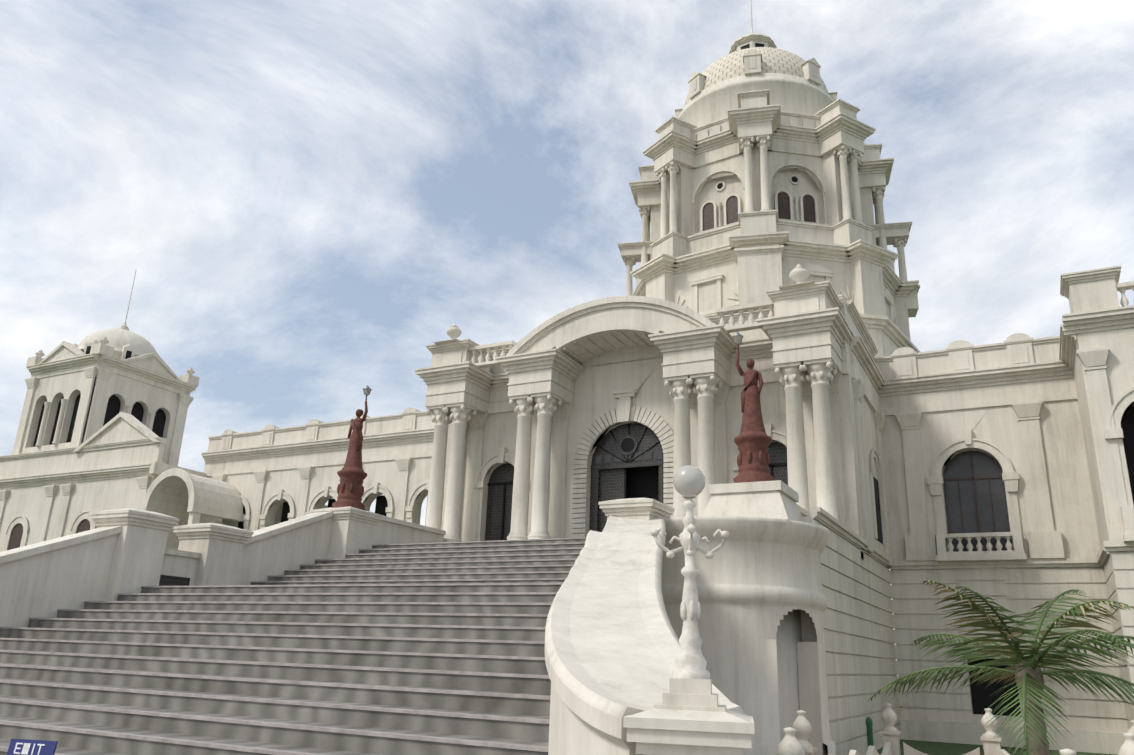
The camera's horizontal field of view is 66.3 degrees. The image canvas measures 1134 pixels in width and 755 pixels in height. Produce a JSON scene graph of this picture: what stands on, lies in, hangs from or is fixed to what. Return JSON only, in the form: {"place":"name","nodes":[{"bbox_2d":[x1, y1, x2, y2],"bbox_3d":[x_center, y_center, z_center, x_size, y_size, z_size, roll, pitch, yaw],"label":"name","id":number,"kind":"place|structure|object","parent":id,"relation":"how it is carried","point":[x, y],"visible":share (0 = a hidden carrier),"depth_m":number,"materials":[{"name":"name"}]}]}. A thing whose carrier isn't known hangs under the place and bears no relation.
{"place":"outdoors","nodes":[
{"label":"outdoors","id":0,"kind":"place"},
{"bbox_2d":[0,271,327,551],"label":"palace pavilion","id":1,"kind":"structure","parent":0,"point":[102,420],"depth_m":46.61,"materials":[{"name":"paint"}]},
{"bbox_2d":[199,407,448,531],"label":"palace wing","id":2,"kind":"structure","parent":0,"point":[267,471],"depth_m":40.87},
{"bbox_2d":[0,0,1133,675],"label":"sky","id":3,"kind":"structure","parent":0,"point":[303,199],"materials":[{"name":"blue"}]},
{"bbox_2d":[414,264,901,754],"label":"entrance portico","id":4,"kind":"structure","parent":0,"point":[563,424],"depth_m":26.93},
{"bbox_2d":[617,0,919,357],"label":"domed tower","id":5,"kind":"structure","parent":4,"relation":"on","point":[766,170],"depth_m":42.74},
{"bbox_2d":[877,690,1117,754],"bbox_3d":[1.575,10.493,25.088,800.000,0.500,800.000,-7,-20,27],"label":"ground","id":6,"kind":"structure","parent":0,"point":[934,748],"depth_m":23.60,"materials":[{"name":"green plant"}]},
{"bbox_2d":[777,703,1133,754],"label":"balustrade","id":7,"kind":"object","parent":6,"relation":"on","point":[790,743],"visible":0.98,"depth_m":18.02,"materials":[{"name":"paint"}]},
{"bbox_2d":[868,580,1133,754],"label":"palm tree","id":8,"kind":"object","parent":6,"relation":"on","point":[1027,672],"visible":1,"depth_m":13.37,"materials":[{"name":"green plant"}]},
{"bbox_2d":[873,265,1133,753],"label":"palace wing","id":9,"kind":"structure","parent":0,"point":[1009,471],"depth_m":26.60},
{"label":"forecourt paving","id":10,"kind":"structure","parent":0,"visible":0},
{"bbox_2d":[0,537,800,754],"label":"grand staircase","id":11,"kind":"structure","parent":10,"relation":"on","point":[436,648],"depth_m":11.72,"materials":[{"name":"stone"}]},
{"bbox_2d":[6,739,57,754],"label":"exit sign","id":12,"kind":"object","parent":11,"relation":"on","point":[28,747],"visible":1,"depth_m":7.38,"materials":[{"name":"blue metal"}]},
{"bbox_2d":[0,480,835,754],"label":"stair side walls","id":13,"kind":"structure","parent":10,"relation":"on","point":[614,627],"depth_m":17.19,"materials":[{"name":"paint"}]},
{"bbox_2d":[331,385,371,510],"bbox_3d":[-6.115,2.046,25.090,1.000,3.725,1.000,-7,-20,27],"label":"statue","id":14,"kind":"object","parent":13,"relation":"on","point":[352,474],"visible":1,"depth_m":24.67,"materials":[{"name":"red stone"}]},
{"bbox_2d":[651,465,728,678],"bbox_3d":[0.831,1.288,5.871,0.401,1.412,0.397,16,-23,-37],"label":"lamp post","id":15,"kind":"object","parent":13,"relation":"on","point":[689,481],"visible":1,"depth_m":5.81,"materials":[{"name":"paint"}]},
{"bbox_2d":[732,332,774,482],"bbox_3d":[4.197,0.689,19.731,1.000,3.725,1.000,-7,-20,27],"label":"statue","id":16,"kind":"object","parent":13,"relation":"on","point":[752,440],"visible":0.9,"depth_m":19.32,"materials":[{"name":"red stone"}]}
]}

